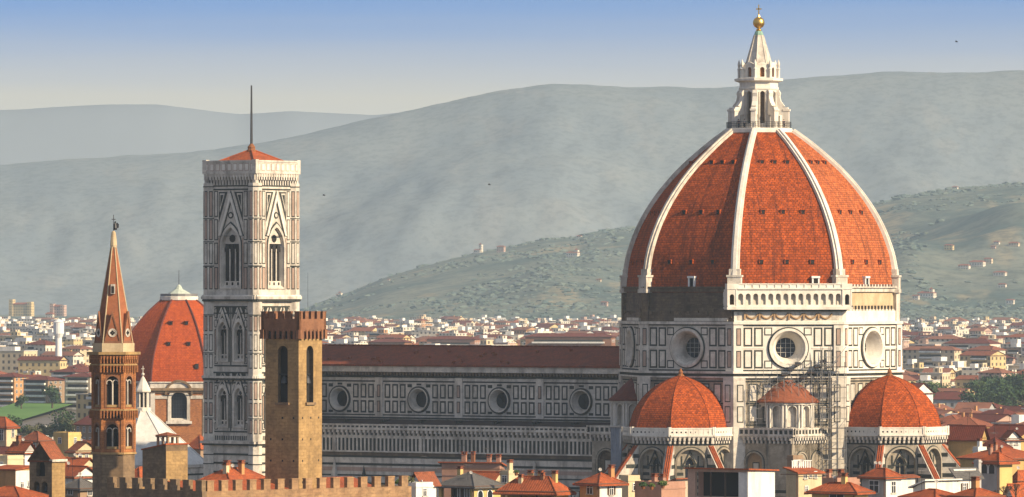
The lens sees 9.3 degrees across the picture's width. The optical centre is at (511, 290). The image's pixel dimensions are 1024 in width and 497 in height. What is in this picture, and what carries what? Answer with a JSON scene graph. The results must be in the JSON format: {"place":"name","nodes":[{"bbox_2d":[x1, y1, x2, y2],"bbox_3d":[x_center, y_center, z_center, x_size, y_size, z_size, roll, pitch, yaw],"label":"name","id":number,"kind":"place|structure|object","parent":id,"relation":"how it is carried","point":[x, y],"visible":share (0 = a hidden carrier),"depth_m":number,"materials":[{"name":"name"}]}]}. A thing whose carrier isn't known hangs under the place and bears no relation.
{"place":"outdoors","nodes":[
{"label":"outdoors","id":0,"kind":"place"},
{"bbox_2d":[0,446,9,454],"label":"house","id":1,"kind":"structure","parent":0,"point":[3,449],"depth_m":1488.79,"materials":[{"name":"red tile"}]},
{"bbox_2d":[0,416,20,445],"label":"house","id":2,"kind":"structure","parent":0,"point":[8,430],"depth_m":1501.05,"materials":[{"name":"beige paint"}]},
{"bbox_2d":[0,455,23,465],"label":"house","id":3,"kind":"structure","parent":0,"point":[11,459],"depth_m":1030.89,"materials":[{"name":"beige paint"}]},
{"bbox_2d":[0,465,28,488],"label":"house","id":4,"kind":"structure","parent":0,"point":[14,475],"depth_m":951.25,"materials":[{"name":"white paint"}]},
{"bbox_2d":[5,435,35,464],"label":"house","id":5,"kind":"structure","parent":0,"point":[18,446],"depth_m":1121.21,"materials":[{"name":"paint"}]},
{"bbox_2d":[0,486,48,496],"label":"house","id":6,"kind":"structure","parent":0,"point":[11,491],"depth_m":852.57,"materials":[{"name":"orange tile"}]},
{"bbox_2d":[0,403,71,419],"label":"lawn","id":7,"kind":"structure","parent":0,"point":[27,410],"depth_m":2775.84,"materials":[{"name":"green plant"}]},
{"bbox_2d":[21,423,54,446],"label":"house","id":8,"kind":"structure","parent":0,"point":[35,437],"depth_m":1401.94,"materials":[{"name":"tile"}]},
{"bbox_2d":[17,409,75,437],"bbox_3d":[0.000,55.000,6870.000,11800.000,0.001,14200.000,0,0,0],"label":"ground","id":9,"kind":"structure","parent":0,"point":[45,418],"depth_m":2669.09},
{"bbox_2d":[7,414,22,424],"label":"tree","id":10,"kind":"object","parent":9,"relation":"on","point":[14,419],"visible":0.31,"depth_m":2258.50,"materials":[{"name":"green plant"}]},
{"bbox_2d":[0,372,30,406],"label":"apartment block","id":11,"kind":"structure","parent":9,"relation":"on","point":[11,387],"depth_m":2947.19,"materials":[{"name":"orange paint"}]},
{"bbox_2d":[14,393,29,408],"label":"tree","id":12,"kind":"object","parent":9,"relation":"on","point":[21,399],"visible":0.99,"depth_m":2789.52,"materials":[{"name":"green plant"}]},
{"bbox_2d":[14,422,31,438],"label":"tree","id":13,"kind":"object","parent":9,"relation":"on","point":[20,431],"visible":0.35,"depth_m":2219.34,"materials":[{"name":"green plant"}]},
{"bbox_2d":[23,425,42,435],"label":"tree","id":14,"kind":"object","parent":9,"relation":"on","point":[29,430],"visible":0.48,"depth_m":2189.24,"materials":[{"name":"green plant"}]},
{"bbox_2d":[21,376,64,408],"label":"apartment block","id":15,"kind":"structure","parent":9,"relation":"on","point":[33,387],"depth_m":2896.31,"materials":[{"name":"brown paint"}]},
{"bbox_2d":[34,422,54,436],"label":"tree","id":16,"kind":"object","parent":9,"relation":"on","point":[45,429],"visible":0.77,"depth_m":2199.46,"materials":[{"name":"green plant"}]},
{"bbox_2d":[41,383,60,412],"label":"tree","id":17,"kind":"object","parent":9,"relation":"on","point":[52,394],"visible":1,"depth_m":2798.01,"materials":[{"name":"green plant"}]},
{"bbox_2d":[48,419,71,436],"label":"tree","id":18,"kind":"object","parent":9,"relation":"on","point":[60,427],"visible":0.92,"depth_m":2209.07,"materials":[{"name":"green plant"}]},
{"bbox_2d":[49,408,75,423],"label":"tree","id":19,"kind":"object","parent":9,"relation":"on","point":[67,416],"visible":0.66,"depth_m":2309.96,"materials":[{"name":"green plant"}]},
{"bbox_2d":[53,432,81,456],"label":"house","id":20,"kind":"structure","parent":9,"relation":"on","point":[65,441],"depth_m":1451.23,"materials":[{"name":"yellow paint"}]},
{"bbox_2d":[61,418,75,431],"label":"tree","id":21,"kind":"object","parent":9,"relation":"on","point":[71,423],"visible":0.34,"depth_m":2238.76,"materials":[{"name":"green plant"}]},
{"bbox_2d":[49,368,88,378],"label":"roof","id":22,"kind":"structure","parent":9,"relation":"on","point":[60,373],"depth_m":2997.49,"materials":[{"name":"grey paint"}]},
{"bbox_2d":[63,372,90,409],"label":"apartment block","id":23,"kind":"structure","parent":9,"relation":"on","point":[78,383],"depth_m":2877.75,"materials":[{"name":"beige paint"}]},
{"bbox_2d":[132,284,202,442],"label":"domed chapel","id":24,"kind":"structure","parent":9,"relation":"on","point":[167,333],"depth_m":1683.81,"materials":[{"name":"tile"}]},
{"bbox_2d":[135,368,202,479],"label":"baptistery","id":25,"kind":"structure","parent":9,"relation":"on","point":[150,424],"depth_m":1340.55,"materials":[{"name":"white stone"}]},
{"bbox_2d":[200,85,301,476],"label":"bell tower","id":26,"kind":"structure","parent":9,"relation":"on","point":[251,231],"depth_m":1285.21,"materials":[{"name":"white stone"}]},
{"bbox_2d":[107,476,410,496],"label":"crenellated palace","id":27,"kind":"structure","parent":9,"relation":"on","point":[348,486],"depth_m":871.74,"materials":[{"name":"brown stone"}]},
{"bbox_2d":[260,311,326,488],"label":"stone tower","id":28,"kind":"structure","parent":9,"relation":"on","point":[293,398],"depth_m":878.03,"materials":[{"name":"brown stone"}]},
{"bbox_2d":[367,339,413,344],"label":"apartment block","id":29,"kind":"structure","parent":9,"relation":"on","point":[392,342],"depth_m":3597.05,"materials":[{"name":"white brick"}]},
{"bbox_2d":[425,336,480,344],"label":"apartment block","id":30,"kind":"structure","parent":9,"relation":"on","point":[460,340],"depth_m":3645.99,"materials":[{"name":"paint"}]},
{"bbox_2d":[499,459,518,496],"bbox_3d":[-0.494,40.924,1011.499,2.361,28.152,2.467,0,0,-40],"label":"chimney","id":31,"kind":"object","parent":9,"relation":"on","point":[507,476],"visible":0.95,"depth_m":1010.64,"materials":[{"name":"beige paint"}]},
{"bbox_2d":[0,315,1023,414],"bbox_3d":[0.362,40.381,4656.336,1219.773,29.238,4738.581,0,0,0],"label":"distant town","id":32,"kind":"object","parent":9,"relation":"on","point":[957,352],"visible":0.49,"depth_m":4021.02,"materials":[{"name":"beige paint"}]},
{"bbox_2d":[524,333,616,345],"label":"apartment block","id":33,"kind":"structure","parent":9,"relation":"on","point":[572,339],"depth_m":3495.48,"materials":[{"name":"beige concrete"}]},
{"bbox_2d":[598,321,618,327],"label":"hall","id":34,"kind":"structure","parent":9,"relation":"on","point":[601,324],"depth_m":5199.12,"materials":[{"name":"white paint"}]},
{"bbox_2d":[322,5,959,496],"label":"cathedral","id":35,"kind":"structure","parent":9,"relation":"on","point":[760,247],"depth_m":1233.54,"materials":[{"name":"white stone"}]},
{"bbox_2d":[609,427,622,471],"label":"dust sheet","id":36,"kind":"object","parent":35,"relation":"hanging from","point":[616,447],"visible":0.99,"depth_m":1221.88,"materials":[{"name":"fabric"}]},
{"bbox_2d":[749,344,846,475],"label":"scaffold","id":37,"kind":"object","parent":9,"relation":"on","point":[777,379],"visible":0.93,"depth_m":1223.21,"materials":[{"name":"silver metal"}]},
{"bbox_2d":[923,381,940,389],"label":"tree","id":38,"kind":"object","parent":9,"relation":"on","point":[928,384],"visible":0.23,"depth_m":2877.36,"materials":[{"name":"green plant"}]},
{"bbox_2d":[941,414,992,427],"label":"house","id":39,"kind":"structure","parent":9,"relation":"on","point":[963,421],"depth_m":1976.34,"materials":[{"name":"tile"}]},
{"bbox_2d":[947,416,989,462],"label":"house","id":40,"kind":"structure","parent":9,"relation":"on","point":[961,440],"depth_m":1232.06,"materials":[{"name":"paint"}]},
{"bbox_2d":[959,389,983,401],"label":"tree","id":41,"kind":"object","parent":9,"relation":"on","point":[971,397],"visible":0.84,"depth_m":2718.69,"materials":[{"name":"green plant"}]},
{"bbox_2d":[965,378,978,392],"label":"tree","id":42,"kind":"object","parent":9,"relation":"on","point":[970,386],"visible":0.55,"depth_m":2928.65,"materials":[{"name":"green plant"}]},
{"bbox_2d":[973,380,986,392],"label":"tree","id":43,"kind":"object","parent":9,"relation":"on","point":[980,384],"visible":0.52,"depth_m":2899.69,"materials":[{"name":"green plant"}]},
{"bbox_2d":[968,386,993,401],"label":"tree","id":44,"kind":"object","parent":9,"relation":"on","point":[983,389],"visible":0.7,"depth_m":2740.20,"materials":[{"name":"green plant"}]},
{"bbox_2d":[979,374,998,382],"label":"tree","id":45,"kind":"object","parent":9,"relation":"on","point":[993,378],"visible":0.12,"depth_m":2989.53,"materials":[{"name":"green plant"}]},
{"bbox_2d":[982,392,1000,402],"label":"tree","id":46,"kind":"object","parent":9,"relation":"on","point":[990,398],"visible":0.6,"depth_m":2698.77,"materials":[{"name":"green plant"}]},
{"bbox_2d":[985,379,1011,395],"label":"tree","id":47,"kind":"object","parent":9,"relation":"on","point":[991,386],"visible":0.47,"depth_m":2876.71,"materials":[{"name":"green plant"}]},
{"bbox_2d":[990,383,1022,403],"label":"tree","id":48,"kind":"object","parent":9,"relation":"on","point":[1010,394],"visible":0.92,"depth_m":2689.28,"materials":[{"name":"green plant"}]},
{"bbox_2d":[995,373,1018,405],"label":"tree","id":49,"kind":"object","parent":9,"relation":"on","point":[1007,377],"visible":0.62,"depth_m":2895.82,"materials":[{"name":"green plant"}]},
{"bbox_2d":[1008,483,1022,496],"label":"bare tree","id":50,"kind":"object","parent":9,"relation":"on","point":[1015,488],"visible":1,"depth_m":894.94,"materials":[{"name":"brown plant"}]},
{"bbox_2d":[1009,371,1023,402],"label":"tree","id":51,"kind":"object","parent":9,"relation":"on","point":[1019,381],"visible":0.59,"depth_m":2889.52,"materials":[{"name":"green plant"}]},
{"bbox_2d":[1013,384,1023,402],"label":"tree","id":52,"kind":"object","parent":9,"relation":"on","point":[1020,397],"visible":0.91,"depth_m":2698.21,"materials":[{"name":"green plant"}]},
{"bbox_2d":[27,441,67,496],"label":"bell gable","id":53,"kind":"structure","parent":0,"point":[46,460],"depth_m":881.45,"materials":[{"name":"brown stone"}]},
{"bbox_2d":[53,319,63,355],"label":"water tower","id":54,"kind":"structure","parent":0,"point":[58,328],"depth_m":3498.21,"materials":[{"name":"white paint"}]},
{"bbox_2d":[64,438,91,457],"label":"house","id":55,"kind":"structure","parent":0,"point":[82,447],"depth_m":1201.34,"materials":[{"name":"beige paint"}]},
{"bbox_2d":[65,458,91,496],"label":"house","id":56,"kind":"structure","parent":0,"point":[80,487],"depth_m":941.19,"materials":[{"name":"grey paint"}]},
{"bbox_2d":[65,461,91,483],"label":"house","id":57,"kind":"structure","parent":0,"point":[86,471],"depth_m":1011.57,"materials":[{"name":"red tile"}]},
{"bbox_2d":[65,453,91,468],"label":"house","id":58,"kind":"structure","parent":0,"point":[85,461],"depth_m":1062.40,"materials":[{"name":"tile"}]},
{"bbox_2d":[72,415,90,439],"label":"house","id":59,"kind":"structure","parent":0,"point":[83,426],"depth_m":1956.74,"materials":[{"name":"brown paint"}]},
{"bbox_2d":[75,393,90,421],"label":"house","id":60,"kind":"structure","parent":0,"point":[83,404],"depth_m":2190.02,"materials":[{"name":"white paint"}]},
{"bbox_2d":[87,215,140,496],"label":"spired bell tower","id":61,"kind":"structure","parent":0,"point":[113,370],"depth_m":901.51,"materials":[{"name":"brown brick"}]},
{"bbox_2d":[135,466,141,477],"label":"house","id":62,"kind":"structure","parent":0,"point":[138,472],"depth_m":960.69,"materials":[{"name":"red tile"}]},
{"bbox_2d":[141,432,188,486],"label":"house","id":63,"kind":"structure","parent":0,"point":[167,460],"depth_m":936.78,"materials":[{"name":"brown stone"}]},
{"bbox_2d":[188,434,202,456],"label":"house","id":64,"kind":"structure","parent":0,"point":[195,444],"depth_m":1421.00,"materials":[{"name":"tile"}]},
{"bbox_2d":[0,104,394,164],"bbox_3d":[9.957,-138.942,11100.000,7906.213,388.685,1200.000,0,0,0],"label":"ridge","id":65,"kind":"structure","parent":0,"point":[61,133],"depth_m":11087.02,"materials":[{"name":"grey"}]},
{"bbox_2d":[198,460,264,479],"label":"house","id":66,"kind":"structure","parent":0,"point":[240,471],"depth_m":933.25,"materials":[{"name":"red tile"}]},
{"bbox_2d":[395,481,433,496],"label":"house","id":67,"kind":"structure","parent":0,"point":[421,489],"depth_m":900.93,"materials":[{"name":"white paint"}]},
{"bbox_2d":[410,456,440,496],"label":"house","id":68,"kind":"structure","parent":0,"point":[429,476],"depth_m":926.56,"materials":[{"name":"tile"}]},
{"bbox_2d":[436,466,504,496],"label":"house","id":69,"kind":"structure","parent":0,"point":[468,484],"depth_m":1002.97,"materials":[{"name":"grey tile"}]},
{"bbox_2d":[437,445,506,496],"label":"house","id":70,"kind":"structure","parent":0,"point":[449,470],"depth_m":1087.11,"materials":[{"name":"tile"}]},
{"bbox_2d":[472,471,499,481],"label":"house","id":71,"kind":"structure","parent":0,"point":[494,475],"depth_m":1021.47,"materials":[{"name":"tile"}]},
{"bbox_2d":[0,70,1023,316],"bbox_3d":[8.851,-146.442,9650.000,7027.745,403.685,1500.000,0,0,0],"label":"mountain","id":72,"kind":"structure","parent":0,"point":[394,194],"depth_m":9551.32,"materials":[{"name":"grey"}]},
{"bbox_2d":[0,184,1023,319],"bbox_3d":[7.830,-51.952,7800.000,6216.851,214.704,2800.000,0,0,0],"label":"hills","id":73,"kind":"structure","parent":0,"point":[975,230],"depth_m":7527.10,"materials":[{"name":"green plant"}]},
{"bbox_2d":[9,299,34,315],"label":"apartment building","id":74,"kind":"structure","parent":73,"relation":"on","point":[21,309],"depth_m":7399.87,"materials":[{"name":"paint"}]},
{"bbox_2d":[50,304,66,315],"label":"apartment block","id":75,"kind":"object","parent":73,"relation":"on","point":[58,310],"visible":1,"depth_m":7399.75,"materials":[{"name":"paint"}]},
{"bbox_2d":[474,243,482,253],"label":"church","id":76,"kind":"structure","parent":73,"relation":"on","point":[479,250],"depth_m":8564.60,"materials":[{"name":"beige paint"}]},
{"bbox_2d":[496,245,505,252],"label":"villa","id":77,"kind":"object","parent":73,"relation":"on","point":[501,248],"visible":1,"depth_m":8414.94,"materials":[{"name":"white paint"}]},
{"bbox_2d":[566,248,579,256],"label":"villa","id":78,"kind":"object","parent":73,"relation":"on","point":[576,252],"visible":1,"depth_m":8009.91,"materials":[{"name":"white paint"}]},
{"bbox_2d":[300,182,1023,320],"bbox_3d":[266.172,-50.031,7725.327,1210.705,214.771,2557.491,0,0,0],"label":"hill woods","id":79,"kind":"object","parent":73,"relation":"on","point":[979,313],"visible":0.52,"depth_m":7491.22,"materials":[{"name":"green plant"}]},
{"bbox_2d":[917,287,935,297],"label":"villa","id":80,"kind":"object","parent":73,"relation":"on","point":[930,293],"visible":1,"depth_m":7034.07,"materials":[{"name":"white paint"}]},
{"bbox_2d":[944,244,953,249],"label":"villa","id":81,"kind":"object","parent":73,"relation":"on","point":[948,246],"visible":1,"depth_m":7364.85,"materials":[{"name":"white paint"}]},
{"bbox_2d":[957,264,970,268],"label":"villa","id":82,"kind":"object","parent":73,"relation":"on","point":[964,266],"visible":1,"depth_m":7244.89,"materials":[{"name":"beige paint"}]},
{"bbox_2d":[969,260,985,266],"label":"villa","id":83,"kind":"object","parent":73,"relation":"on","point":[977,263],"visible":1,"depth_m":7260.00,"materials":[{"name":"white paint"}]},
{"bbox_2d":[992,271,1006,275],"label":"villa","id":84,"kind":"object","parent":73,"relation":"on","point":[999,273],"visible":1,"depth_m":7185.09,"materials":[{"name":"white paint"}]},
{"bbox_2d":[0,0,1023,114],"label":"sky","id":85,"kind":"structure","parent":0,"point":[364,57],"materials":[{"name":"blue"}]},
{"bbox_2d":[492,460,576,496],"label":"house","id":86,"kind":"structure","parent":0,"point":[530,484],"depth_m":962.86,"materials":[{"name":"red tile"}]},
{"bbox_2d":[572,465,628,496],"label":"house","id":87,"kind":"structure","parent":0,"point":[600,484],"depth_m":961.91,"materials":[{"name":"orange paint"}]},
{"bbox_2d":[620,475,640,496],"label":"house","id":88,"kind":"structure","parent":0,"point":[628,491],"depth_m":1000.55,"materials":[{"name":"beige paint"}]},
{"bbox_2d":[634,471,685,496],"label":"house","id":89,"kind":"structure","parent":0,"point":[674,488],"depth_m":962.17,"materials":[{"name":"paint"}]},
{"bbox_2d":[668,478,687,496],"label":"house","id":90,"kind":"structure","parent":0,"point":[686,483],"depth_m":986.41,"materials":[{"name":"beige paint"}]},
{"bbox_2d":[683,467,778,496],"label":"house","id":91,"kind":"structure","parent":0,"point":[729,482],"depth_m":934.34,"materials":[{"name":"white paint"}]},
{"bbox_2d":[780,459,826,496],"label":"house","id":92,"kind":"structure","parent":0,"point":[800,479],"depth_m":981.49,"materials":[{"name":"beige paint"}]},
{"bbox_2d":[786,455,803,466],"bbox_3d":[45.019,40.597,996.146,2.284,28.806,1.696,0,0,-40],"label":"roof turret","id":93,"kind":"object","parent":92,"relation":"on","point":[791,458],"visible":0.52,"depth_m":995.56,"materials":[{"name":"white paint"}]},
{"bbox_2d":[804,463,875,496],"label":"house","id":94,"kind":"structure","parent":0,"point":[844,487],"depth_m":902.37,"materials":[{"name":"tile"}]},
{"bbox_2d":[822,469,860,485],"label":"house","id":95,"kind":"structure","parent":0,"point":[830,478],"depth_m":992.72,"materials":[{"name":"paint"}]},
{"bbox_2d":[856,461,906,496],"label":"house","id":96,"kind":"structure","parent":0,"point":[882,482],"depth_m":951.48,"materials":[{"name":"grey paint"}]},
{"bbox_2d":[901,474,919,494],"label":"house","id":97,"kind":"structure","parent":0,"point":[908,481],"depth_m":955.73,"materials":[{"name":"white paint"}]},
{"bbox_2d":[912,383,935,402],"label":"house","id":98,"kind":"structure","parent":0,"point":[926,390],"depth_m":1978.90,"materials":[{"name":"white paint"}]},
{"bbox_2d":[897,470,952,496],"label":"house","id":99,"kind":"structure","parent":0,"point":[932,492],"depth_m":852.98,"materials":[{"name":"orange tile"}]},
{"bbox_2d":[908,479,961,492],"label":"house","id":100,"kind":"structure","parent":0,"point":[949,485],"depth_m":941.85,"materials":[{"name":"white paint"}]},
{"bbox_2d":[940,412,964,423],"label":"house","id":101,"kind":"structure","parent":0,"point":[945,419],"depth_m":2028.92,"materials":[{"name":"red tile"}]},
{"bbox_2d":[949,467,983,491],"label":"house","id":102,"kind":"structure","parent":0,"point":[959,473],"depth_m":961.02,"materials":[{"name":"grey tile"}]},
{"bbox_2d":[946,472,1005,496],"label":"house","id":103,"kind":"structure","parent":0,"point":[975,490],"depth_m":847.47,"materials":[{"name":"orange tile"}]},
{"bbox_2d":[973,460,981,487],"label":"wall pier","id":104,"kind":"structure","parent":0,"point":[977,463],"depth_m":965.30,"materials":[{"name":"grey paint"}]},
{"bbox_2d":[972,438,986,452],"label":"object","id":105,"kind":"structure","parent":0,"point":[979,448],"depth_m":1150.80,"materials":[{"name":"white paint"}]},
{"bbox_2d":[957,413,1010,422],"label":"house","id":106,"kind":"structure","parent":0,"point":[996,417],"depth_m":2040.12,"materials":[{"name":"brown tile"}]},
{"bbox_2d":[956,442,1023,475],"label":"house","id":107,"kind":"structure","parent":0,"point":[967,460],"depth_m":1135.82,"materials":[{"name":"tile"}]},
{"bbox_2d":[972,444,1020,493],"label":"house","id":108,"kind":"structure","parent":0,"point":[996,470],"depth_m":981.20,"materials":[{"name":"yellow paint"}]},
{"bbox_2d":[982,437,1012,449],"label":"house","id":109,"kind":"structure","parent":0,"point":[992,441],"depth_m":1182.18,"materials":[{"name":"tile"}]},
{"bbox_2d":[980,407,1017,414],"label":"house","id":110,"kind":"structure","parent":0,"point":[1000,410],"depth_m":2267.65,"materials":[{"name":"red tile"}]},
{"bbox_2d":[987,420,1023,450],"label":"house","id":111,"kind":"structure","parent":0,"point":[996,430],"depth_m":1266.22,"materials":[{"name":"tile"}]},
{"bbox_2d":[991,415,1023,424],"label":"house","id":112,"kind":"structure","parent":0,"point":[1017,419],"depth_m":2013.75,"materials":[{"name":"white paint"}]},
{"bbox_2d":[998,416,1023,449],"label":"house","id":113,"kind":"structure","parent":0,"point":[1013,438],"depth_m":1190.55,"materials":[{"name":"white paint"}]},
{"bbox_2d":[1002,483,1023,496],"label":"house","id":114,"kind":"structure","parent":0,"point":[1012,494],"depth_m":930.65,"materials":[{"name":"orange tile"}]},
{"bbox_2d":[1012,466,1023,482],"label":"house","id":115,"kind":"structure","parent":0,"point":[1018,476],"depth_m":1010.67,"materials":[{"name":"tile"}]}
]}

